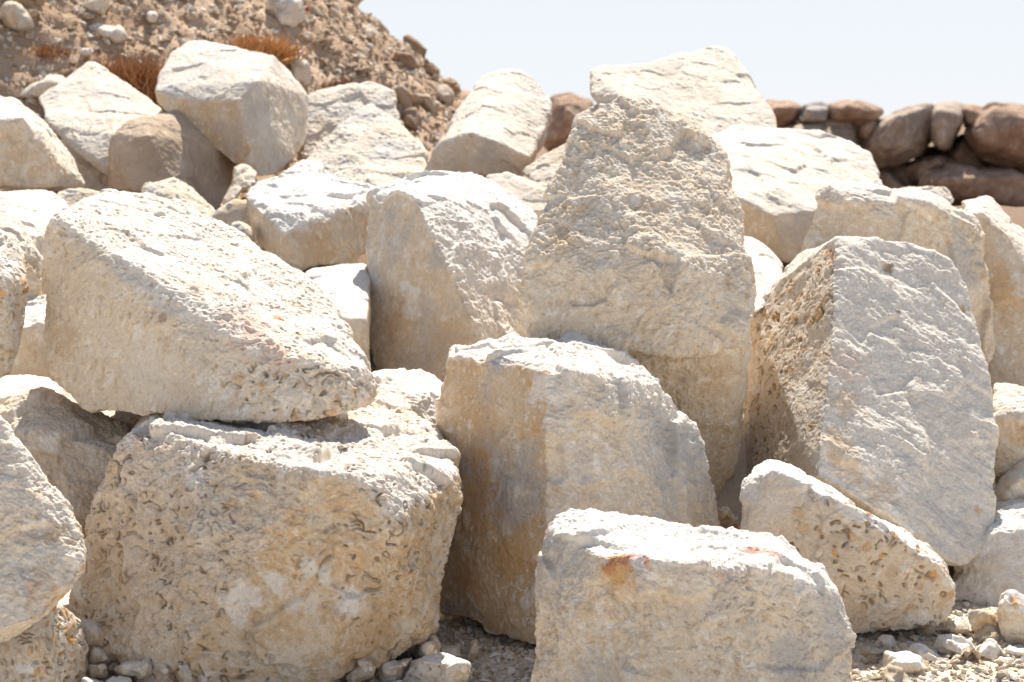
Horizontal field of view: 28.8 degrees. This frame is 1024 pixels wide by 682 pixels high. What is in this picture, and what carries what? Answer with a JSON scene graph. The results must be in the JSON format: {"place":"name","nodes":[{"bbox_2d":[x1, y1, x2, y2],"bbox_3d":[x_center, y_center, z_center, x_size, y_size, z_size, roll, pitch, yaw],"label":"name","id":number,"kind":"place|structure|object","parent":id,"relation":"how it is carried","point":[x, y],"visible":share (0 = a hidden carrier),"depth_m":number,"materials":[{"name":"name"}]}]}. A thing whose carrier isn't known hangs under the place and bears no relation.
{"place":"outdoors","nodes":[
{"label":"outdoors","id":0,"kind":"place"},
{"bbox_2d":[305,263,370,366],"bbox_3d":[-0.686,-0.068,7.950,0.270,0.444,0.685,-1,6,-8],"label":"limestone slab","id":1,"kind":"object","parent":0,"point":[346,289],"depth_m":7.86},
{"bbox_2d":[58,124,1023,681],"bbox_3d":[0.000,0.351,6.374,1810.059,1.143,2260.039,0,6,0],"label":"ground","id":2,"kind":"structure","parent":0,"point":[728,496],"depth_m":6.45,"materials":[{"name":"gravel"}]},
{"bbox_2d":[6,295,56,382],"bbox_3d":[-1.858,0.001,7.478,0.358,0.338,0.534,-1,7,-12],"label":"limestone slab","id":3,"kind":"object","parent":2,"relation":"on","point":[29,359],"depth_m":7.26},
{"bbox_2d":[0,210,43,296],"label":"limestone boulder","id":4,"kind":"object","parent":3,"relation":"on","point":[12,225],"visible":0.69,"depth_m":7.59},
{"bbox_2d":[0,189,68,294],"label":"limestone block","id":5,"kind":"object","parent":2,"relation":"on","point":[34,211],"depth_m":8.12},
{"bbox_2d":[0,96,84,190],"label":"limestone boulder","id":6,"kind":"object","parent":2,"relation":"on","point":[35,153],"visible":0.97,"depth_m":9.33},
{"bbox_2d":[0,415,86,641],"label":"limestone boulder","id":7,"kind":"object","parent":2,"relation":"on","point":[43,551],"visible":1,"depth_m":5.34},
{"bbox_2d":[0,604,88,681],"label":"limestone block","id":8,"kind":"object","parent":2,"relation":"on","point":[52,646],"depth_m":5.44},
{"bbox_2d":[0,386,130,538],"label":"limestone boulder","id":9,"kind":"object","parent":2,"relation":"on","point":[69,445],"visible":0.48,"depth_m":6.26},
{"bbox_2d":[0,229,28,377],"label":"limestone boulder","id":10,"kind":"object","parent":9,"relation":"on","point":[14,286],"visible":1,"depth_m":6.24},
{"bbox_2d":[0,375,66,404],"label":"limestone slab","id":11,"kind":"object","parent":9,"relation":"on","point":[11,386],"depth_m":6.88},
{"bbox_2d":[57,188,98,206],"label":"limestone boulder","id":12,"kind":"object","parent":2,"relation":"on","point":[70,196],"visible":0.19,"depth_m":9.17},
{"bbox_2d":[61,139,107,191],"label":"limestone boulder","id":13,"kind":"object","parent":2,"relation":"on","point":[94,178],"visible":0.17,"depth_m":10.51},
{"bbox_2d":[38,61,162,175],"bbox_3d":[-2.218,-1.211,10.792,0.971,0.628,0.769,5,8,37],"label":"limestone slab","id":14,"kind":"object","parent":13,"relation":"on","point":[90,108],"depth_m":10.70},
{"bbox_2d":[80,619,104,646],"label":"rubble stone","id":15,"kind":"object","parent":2,"relation":"on","point":[94,633],"visible":0.9,"depth_m":5.68,"materials":[{"name":"stone"}]},
{"bbox_2d":[87,663,107,679],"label":"rubble stone","id":16,"kind":"object","parent":2,"relation":"on","point":[99,671],"visible":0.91,"depth_m":5.61,"materials":[{"name":"stone"}]},
{"bbox_2d":[86,645,112,665],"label":"rubble stone","id":17,"kind":"object","parent":2,"relation":"on","point":[96,655],"visible":0.83,"depth_m":5.67,"materials":[{"name":"stone"}]},
{"bbox_2d":[114,658,152,679],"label":"rubble stone","id":18,"kind":"object","parent":2,"relation":"on","point":[142,669],"visible":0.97,"depth_m":5.58,"materials":[{"name":"stone"}]},
{"bbox_2d":[151,662,169,674],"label":"rubble stone","id":19,"kind":"object","parent":2,"relation":"on","point":[162,668],"visible":0.57,"depth_m":5.58,"materials":[{"name":"stone"}]},
{"bbox_2d":[107,110,235,210],"bbox_3d":[-1.785,-0.931,10.442,0.554,0.597,0.888,4,7,30],"label":"limestone boulder","id":20,"kind":"object","parent":2,"relation":"on","point":[176,144],"visible":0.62,"depth_m":10.17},
{"bbox_2d":[141,177,214,216],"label":"limestone boulder","id":21,"kind":"object","parent":2,"relation":"on","point":[171,188],"visible":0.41,"depth_m":9.19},
{"bbox_2d":[178,664,192,681],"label":"rubble stone","id":22,"kind":"object","parent":2,"relation":"on","point":[185,673],"visible":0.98,"depth_m":5.53,"materials":[{"name":"stone"}]},
{"bbox_2d":[155,40,307,175],"bbox_3d":[-1.502,-1.284,10.864,0.815,0.733,1.297,0,6,0],"label":"limestone boulder","id":23,"kind":"object","parent":2,"relation":"on","point":[236,105],"visible":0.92,"depth_m":10.41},
{"bbox_2d":[220,164,256,206],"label":"limestone boulder","id":24,"kind":"object","parent":2,"relation":"on","point":[244,177],"visible":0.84,"depth_m":9.60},
{"bbox_2d":[212,199,264,250],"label":"limestone boulder","id":25,"kind":"object","parent":2,"relation":"on","point":[231,211],"visible":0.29,"depth_m":8.98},
{"bbox_2d":[231,221,254,241],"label":"limestone cobble","id":26,"kind":"object","parent":2,"relation":"on","point":[244,228],"visible":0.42,"depth_m":8.52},
{"bbox_2d":[68,385,462,681],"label":"limestone block","id":27,"kind":"object","parent":2,"relation":"on","point":[219,551],"depth_m":5.63,"materials":[{"name":"stone"}]},
{"bbox_2d":[110,411,142,430],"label":"limestone boulder","id":28,"kind":"object","parent":27,"relation":"on","point":[131,419],"visible":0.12,"depth_m":6.53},
{"bbox_2d":[42,189,377,424],"bbox_3d":[-1.038,-0.141,6.581,1.543,0.694,0.961,6,9,44],"label":"limestone boulder","id":29,"kind":"object","parent":27,"relation":"on","point":[156,305],"visible":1,"depth_m":6.21,"materials":[{"name":"stone"}]},
{"bbox_2d":[0,0,536,199],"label":"earth mound","id":30,"kind":"object","parent":2,"relation":"on","point":[21,40],"visible":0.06,"depth_m":12.34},
{"bbox_2d":[0,1,34,31],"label":"mound rock","id":31,"kind":"object","parent":30,"relation":"on","point":[14,15],"visible":0.98,"depth_m":11.62,"materials":[{"name":"stone"}]},
{"bbox_2d":[16,0,44,7],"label":"mound stone","id":32,"kind":"object","parent":30,"relation":"on","point":[30,3],"visible":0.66,"depth_m":11.85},
{"bbox_2d":[20,74,64,98],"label":"mound rock","id":33,"kind":"object","parent":30,"relation":"on","point":[35,90],"visible":0.45,"depth_m":11.24,"materials":[{"name":"stone"}]},
{"bbox_2d":[19,42,71,59],"bbox_3d":[-2.811,-1.695,11.645,0.504,0.120,0.338,2,7,21],"label":"dry shrub","id":34,"kind":"object","parent":30,"relation":"on","point":[47,51],"visible":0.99,"depth_m":11.60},
{"bbox_2d":[83,0,109,13],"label":"mound rock","id":35,"kind":"object","parent":30,"relation":"on","point":[100,6],"visible":0.68,"depth_m":12.03,"materials":[{"name":"stone"}]},
{"bbox_2d":[88,23,126,43],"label":"mound rock","id":36,"kind":"object","parent":30,"relation":"on","point":[117,34],"visible":0.83,"depth_m":11.91,"materials":[{"name":"stone"}]},
{"bbox_2d":[57,48,165,105],"bbox_3d":[-2.231,-1.438,11.613,1.117,0.541,0.952,-3,7,-28],"label":"dry shrub","id":37,"kind":"object","parent":30,"relation":"on","point":[141,77],"visible":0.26,"depth_m":11.52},
{"bbox_2d":[213,30,317,67],"bbox_3d":[-1.567,-1.763,12.426,0.794,0.371,0.619,2,7,14],"label":"dry shrub","id":38,"kind":"object","parent":30,"relation":"on","point":[281,52],"visible":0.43,"depth_m":12.36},
{"bbox_2d":[266,0,304,26],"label":"mound rock","id":39,"kind":"object","parent":30,"relation":"on","point":[291,13],"visible":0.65,"depth_m":13.00,"materials":[{"name":"stone"}]},
{"bbox_2d":[286,50,311,84],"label":"mound rock","id":40,"kind":"object","parent":30,"relation":"on","point":[302,72],"visible":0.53,"depth_m":12.47,"materials":[{"name":"stone"}]},
{"bbox_2d":[327,2,346,25],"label":"mound stone","id":41,"kind":"object","parent":30,"relation":"on","point":[335,10],"visible":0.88,"depth_m":13.78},
{"bbox_2d":[310,75,376,91],"bbox_3d":[-1.161,-1.603,12.757,0.814,0.199,0.477,0,6,0],"label":"dry shrub","id":42,"kind":"object","parent":30,"relation":"on","point":[332,83],"visible":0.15,"depth_m":12.70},
{"bbox_2d":[303,81,399,159],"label":"limestone boulder","id":43,"kind":"object","parent":30,"relation":"on","point":[330,109],"visible":0.48,"depth_m":11.58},
{"bbox_2d":[362,24,376,42],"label":"mound rock","id":44,"kind":"object","parent":30,"relation":"on","point":[369,30],"visible":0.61,"depth_m":14.09,"materials":[{"name":"stone"}]},
{"bbox_2d":[393,85,412,108],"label":"mound stone","id":45,"kind":"object","parent":30,"relation":"on","point":[404,95],"visible":0.73,"depth_m":13.13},
{"bbox_2d":[391,52,419,69],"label":"mound rock","id":46,"kind":"object","parent":30,"relation":"on","point":[408,60],"visible":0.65,"depth_m":14.00,"materials":[{"name":"stone"}]},
{"bbox_2d":[401,107,422,129],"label":"mound rock","id":47,"kind":"object","parent":30,"relation":"on","point":[412,117],"visible":0.83,"depth_m":13.00,"materials":[{"name":"stone"}]},
{"bbox_2d":[403,35,426,58],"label":"mound stone","id":48,"kind":"object","parent":30,"relation":"on","point":[418,47],"visible":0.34,"depth_m":15.40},
{"bbox_2d":[416,93,439,114],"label":"mound stone","id":49,"kind":"object","parent":30,"relation":"on","point":[428,103],"visible":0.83,"depth_m":13.46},
{"bbox_2d":[423,58,439,74],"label":"mound stone","id":50,"kind":"object","parent":30,"relation":"on","point":[432,68],"visible":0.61,"depth_m":14.63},
{"bbox_2d":[434,84,454,104],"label":"mound rock","id":51,"kind":"object","parent":30,"relation":"on","point":[445,94],"visible":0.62,"depth_m":13.99,"materials":[{"name":"stone"}]},
{"bbox_2d":[440,77,461,94],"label":"mound stone","id":52,"kind":"object","parent":30,"relation":"on","point":[452,84],"visible":0.54,"depth_m":14.60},
{"bbox_2d":[246,160,375,270],"bbox_3d":[-0.904,-0.583,9.001,0.595,0.457,1.192,0,6,0],"label":"limestone block","id":53,"kind":"object","parent":2,"relation":"on","point":[305,214],"depth_m":8.62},
{"bbox_2d":[346,658,375,681],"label":"rubble stone","id":54,"kind":"object","parent":2,"relation":"on","point":[364,669],"visible":1,"depth_m":5.64,"materials":[{"name":"stone"}]},
{"bbox_2d":[306,103,427,185],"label":"limestone boulder","id":55,"kind":"object","parent":2,"relation":"on","point":[371,144],"visible":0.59,"depth_m":10.45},
{"bbox_2d":[374,658,411,681],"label":"rubble stone","id":56,"kind":"object","parent":2,"relation":"on","point":[390,670],"visible":0.87,"depth_m":5.70,"materials":[{"name":"stone"}]},
{"bbox_2d":[372,368,441,424],"bbox_3d":[-0.382,0.284,7.250,0.356,0.343,0.476,0,6,0],"label":"limestone slab","id":57,"kind":"object","parent":2,"relation":"on","point":[419,390],"depth_m":7.18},
{"bbox_2d":[412,635,440,658],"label":"rubble stone","id":58,"kind":"object","parent":2,"relation":"on","point":[431,644],"visible":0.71,"depth_m":5.84,"materials":[{"name":"stone"}]},
{"bbox_2d":[402,652,472,681],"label":"rubble stone","id":59,"kind":"object","parent":2,"relation":"on","point":[440,667],"visible":1,"depth_m":5.67,"materials":[{"name":"stone"}]},
{"bbox_2d":[365,170,537,382],"bbox_3d":[-0.185,-0.210,8.238,0.835,0.977,1.187,0,6,0],"label":"limestone block","id":60,"kind":"object","parent":2,"relation":"on","point":[445,251],"depth_m":7.89,"materials":[{"name":"stone"}]},
{"bbox_2d":[440,643,462,656],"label":"rubble stone","id":61,"kind":"object","parent":2,"relation":"on","point":[455,650],"visible":0.59,"depth_m":5.93,"materials":[{"name":"stone"}]},
{"bbox_2d":[467,639,479,661],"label":"rubble stone","id":62,"kind":"object","parent":2,"relation":"on","point":[474,651],"visible":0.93,"depth_m":5.91,"materials":[{"name":"stone"}]},
{"bbox_2d":[425,69,552,176],"bbox_3d":[-0.096,-1.171,10.613,0.589,0.575,1.351,1,7,9],"label":"limestone boulder","id":63,"kind":"object","parent":2,"relation":"on","point":[500,121],"visible":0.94,"depth_m":10.24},
{"bbox_2d":[486,171,546,211],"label":"limestone cobble","id":64,"kind":"object","parent":2,"relation":"on","point":[528,193],"visible":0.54,"depth_m":8.87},
{"bbox_2d":[85,473,1023,681],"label":"limestone grit","id":65,"kind":"object","parent":2,"relation":"on","point":[499,653],"visible":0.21,"depth_m":5.95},
{"bbox_2d":[434,332,719,643],"bbox_3d":[0.173,0.462,6.517,0.911,0.956,1.034,-4,7,-30],"label":"limestone block","id":66,"kind":"object","parent":2,"relation":"on","point":[538,433],"depth_m":6.17,"materials":[{"name":"stone"}]},
{"bbox_2d":[517,95,756,500],"bbox_3d":[0.431,-0.062,7.190,0.836,1.644,1.078,0,6,0],"label":"limestone boulder","id":67,"kind":"object","parent":2,"relation":"on","point":[636,249],"visible":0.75,"depth_m":6.83,"materials":[{"name":"stone"}]},
{"bbox_2d":[590,46,776,135],"bbox_3d":[0.851,-1.188,10.117,0.941,0.646,1.367,0,6,0],"label":"limestone slab","id":68,"kind":"object","parent":2,"relation":"on","point":[712,90],"depth_m":10.00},
{"bbox_2d":[531,508,856,681],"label":"limestone block","id":69,"kind":"object","parent":2,"relation":"on","point":[619,597],"depth_m":5.31,"materials":[{"name":"stone"}]},
{"bbox_2d":[724,523,737,528],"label":"rubble stone","id":70,"kind":"object","parent":2,"relation":"on","point":[734,525],"visible":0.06,"depth_m":6.79,"materials":[{"name":"stone"}]},
{"bbox_2d":[717,506,734,526],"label":"rubble stone","id":71,"kind":"object","parent":70,"relation":"on","point":[726,517],"visible":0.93,"depth_m":6.86,"materials":[{"name":"stone"}]},
{"bbox_2d":[743,236,782,318],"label":"limestone boulder","id":72,"kind":"object","parent":2,"relation":"on","point":[767,266],"visible":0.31,"depth_m":7.80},
{"bbox_2d":[713,125,882,262],"bbox_3d":[1.327,-0.703,9.232,0.801,0.594,1.420,0,6,0],"label":"limestone boulder","id":73,"kind":"object","parent":2,"relation":"on","point":[781,176],"visible":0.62,"depth_m":9.03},
{"bbox_2d":[739,459,955,633],"bbox_3d":[1.054,0.632,6.319,0.722,0.531,0.593,0,6,0],"label":"limestone boulder","id":74,"kind":"object","parent":2,"relation":"on","point":[884,575],"visible":0.76,"depth_m":6.08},
{"bbox_2d":[854,646,884,657],"bbox_3d":[1.073,0.935,5.969,0.081,0.045,0.084,-3,7,-22],"label":"rubble chip","id":75,"kind":"object","parent":2,"relation":"on","point":[864,651],"visible":0.89,"depth_m":5.95,"materials":[{"name":"stone"}]},
{"bbox_2d":[743,236,999,565],"bbox_3d":[1.271,0.164,7.232,0.880,1.080,1.306,0,6,0],"label":"limestone slab","id":76,"kind":"object","parent":2,"relation":"on","point":[869,389],"depth_m":6.97,"materials":[{"name":"stone"}]},
{"bbox_2d":[874,634,896,647],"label":"rubble stone","id":77,"kind":"object","parent":2,"relation":"on","point":[888,639],"visible":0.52,"depth_m":6.07,"materials":[{"name":"stone"}]},
{"bbox_2d":[879,170,908,188],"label":"stacked boulder","id":78,"kind":"object","parent":2,"relation":"on","point":[890,179],"visible":0.24,"depth_m":23.62,"materials":[{"name":"brown stone"}]},
{"bbox_2d":[879,664,911,681],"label":"rubble chip","id":79,"kind":"object","parent":2,"relation":"on","point":[891,673],"visible":0.98,"depth_m":5.66,"materials":[{"name":"stone"}]},
{"bbox_2d":[801,181,994,363],"bbox_3d":[1.460,-0.209,7.809,0.822,0.833,0.464,-1,7,-10],"label":"limestone boulder","id":80,"kind":"object","parent":2,"relation":"on","point":[931,220],"visible":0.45,"depth_m":7.62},
{"bbox_2d":[880,650,925,673],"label":"rubble stone","id":81,"kind":"object","parent":2,"relation":"on","point":[908,662],"visible":0.62,"depth_m":5.80,"materials":[{"name":"stone"}]},
{"bbox_2d":[906,643,949,663],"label":"rubble stone","id":82,"kind":"object","parent":2,"relation":"on","point":[924,652],"visible":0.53,"depth_m":5.94,"materials":[{"name":"stone"}]},
{"bbox_2d":[934,634,974,654],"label":"rubble stone","id":83,"kind":"object","parent":2,"relation":"on","point":[951,644],"visible":0.59,"depth_m":6.03,"materials":[{"name":"stone"}]},
{"bbox_2d":[935,620,973,634],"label":"rubble stone","id":84,"kind":"object","parent":2,"relation":"on","point":[956,627],"visible":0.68,"depth_m":6.25,"materials":[{"name":"stone"}]},
{"bbox_2d":[954,646,980,660],"bbox_3d":[1.360,0.947,5.969,0.077,0.056,0.135,3,-23,-20],"label":"rubble chip","id":85,"kind":"object","parent":2,"relation":"on","point":[973,652],"visible":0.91,"depth_m":5.94,"materials":[{"name":"stone"}]},
{"bbox_2d":[917,163,1023,206],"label":"stacked boulder","id":86,"kind":"object","parent":2,"relation":"on","point":[1000,186],"visible":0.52,"depth_m":23.16,"materials":[{"name":"brown stone"}]},
{"bbox_2d":[904,155,958,184],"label":"stacked boulder","id":87,"kind":"object","parent":86,"relation":"on","point":[915,169],"visible":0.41,"depth_m":23.68,"materials":[{"name":"brown stone"}]},
{"bbox_2d":[941,134,987,167],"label":"stacked boulder","id":88,"kind":"object","parent":87,"relation":"on","point":[960,151],"visible":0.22,"depth_m":24.06,"materials":[{"name":"brown stone"}]},
{"bbox_2d":[930,101,963,150],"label":"stacked boulder","id":89,"kind":"object","parent":88,"relation":"on","point":[947,122],"visible":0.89,"depth_m":23.37,"materials":[{"name":"brown stone"}]},
{"bbox_2d":[964,102,1023,169],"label":"stacked boulder","id":90,"kind":"object","parent":86,"relation":"on","point":[994,133],"visible":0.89,"depth_m":23.40,"materials":[{"name":"brown stone"}]},
{"bbox_2d":[963,104,982,128],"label":"stacked boulder","id":91,"kind":"object","parent":90,"relation":"on","point":[971,113],"visible":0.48,"depth_m":23.64,"materials":[{"name":"brown stone"}]},
{"bbox_2d":[968,608,997,632],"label":"rubble stone","id":92,"kind":"object","parent":2,"relation":"on","point":[978,619],"visible":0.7,"depth_m":6.19,"materials":[{"name":"stone"}]},
{"bbox_2d":[952,498,1023,605],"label":"limestone boulder","id":93,"kind":"object","parent":2,"relation":"on","point":[991,572],"visible":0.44,"depth_m":6.69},
{"bbox_2d":[993,383,1023,476],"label":"limestone boulder","id":94,"kind":"object","parent":93,"relation":"on","point":[1008,404],"visible":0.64,"depth_m":7.09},
{"bbox_2d":[993,460,1023,501],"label":"limestone boulder","id":95,"kind":"object","parent":93,"relation":"on","point":[1010,485],"visible":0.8,"depth_m":7.00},
{"bbox_2d":[976,638,1001,659],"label":"rubble stone","id":96,"kind":"object","parent":2,"relation":"on","point":[989,649],"visible":0.69,"depth_m":5.99,"materials":[{"name":"stone"}]},
{"bbox_2d":[961,195,1023,390],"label":"limestone boulder","id":97,"kind":"object","parent":2,"relation":"on","point":[1003,258],"visible":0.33,"depth_m":7.88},
{"bbox_2d":[997,589,1023,643],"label":"rubble stone","id":98,"kind":"object","parent":2,"relation":"on","point":[1010,614],"visible":0.95,"depth_m":6.12,"materials":[{"name":"stone"}]},
{"bbox_2d":[1004,644,1023,655],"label":"rubble stone","id":99,"kind":"object","parent":2,"relation":"on","point":[1018,651],"visible":0.69,"depth_m":6.00,"materials":[{"name":"stone"}]},
{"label":"stacked boulder","id":100,"kind":"object","parent":2,"relation":"on","visible":0},
{"bbox_2d":[543,92,593,151],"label":"stacked boulder","id":101,"kind":"object","parent":100,"relation":"on","point":[567,107],"visible":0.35,"depth_m":23.39,"materials":[{"name":"brown stone"}]},
{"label":"stacked boulder","id":102,"kind":"object","parent":2,"relation":"on","visible":0},
{"bbox_2d":[860,102,934,168],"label":"stacked boulder","id":103,"kind":"object","parent":102,"relation":"on","point":[900,136],"visible":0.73,"depth_m":23.52,"materials":[{"name":"brown stone"}]},
{"bbox_2d":[777,119,859,145],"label":"stacked boulder","id":104,"kind":"object","parent":103,"relation":"on","point":[846,130],"visible":0.23,"depth_m":23.57,"materials":[{"name":"brown stone"}]},
{"bbox_2d":[766,99,801,125],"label":"stacked boulder","id":105,"kind":"object","parent":104,"relation":"on","point":[786,112],"visible":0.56,"depth_m":23.64,"materials":[{"name":"brown stone"}]},
{"bbox_2d":[798,101,829,122],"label":"stacked boulder","id":106,"kind":"object","parent":104,"relation":"on","point":[817,111],"visible":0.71,"depth_m":23.49,"materials":[{"name":"grey stone"}]},
{"bbox_2d":[857,121,876,140],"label":"stacked boulder","id":107,"kind":"object","parent":103,"relation":"on","point":[865,131],"visible":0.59,"depth_m":23.57,"materials":[{"name":"brown stone"}]},
{"bbox_2d":[828,99,883,125],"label":"stacked boulder","id":108,"kind":"object","parent":107,"relation":"on","point":[857,112],"visible":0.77,"depth_m":23.47,"materials":[{"name":"brown stone"}]},
{"bbox_2d":[882,163,918,186],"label":"stacked boulder","id":109,"kind":"object","parent":102,"relation":"on","point":[898,171],"visible":0.09,"depth_m":24.03,"materials":[{"name":"brown stone"}]},
{"bbox_2d":[522,143,566,183],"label":"limestone boulder","id":110,"kind":"object","parent":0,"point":[544,168],"visible":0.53,"depth_m":9.74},
{"bbox_2d":[358,0,1023,117],"label":"sky","id":111,"kind":"structure","parent":0,"point":[890,55],"materials":[{"name":"white"}]},
{"bbox_2d":[903,186,953,203],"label":"limestone cobble","id":112,"kind":"object","parent":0,"point":[944,192],"visible":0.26,"depth_m":11.45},
{"label":"rubble chip","id":113,"kind":"object","parent":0,"visible":0},
{"bbox_2d":[972,623,1003,642],"bbox_3d":[1.486,0.916,6.192,0.123,0.084,0.072,-28,7,3],"label":"rubble chip","id":114,"kind":"object","parent":113,"relation":"on","point":[986,629],"visible":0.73,"depth_m":6.18,"materials":[{"name":"stone"}]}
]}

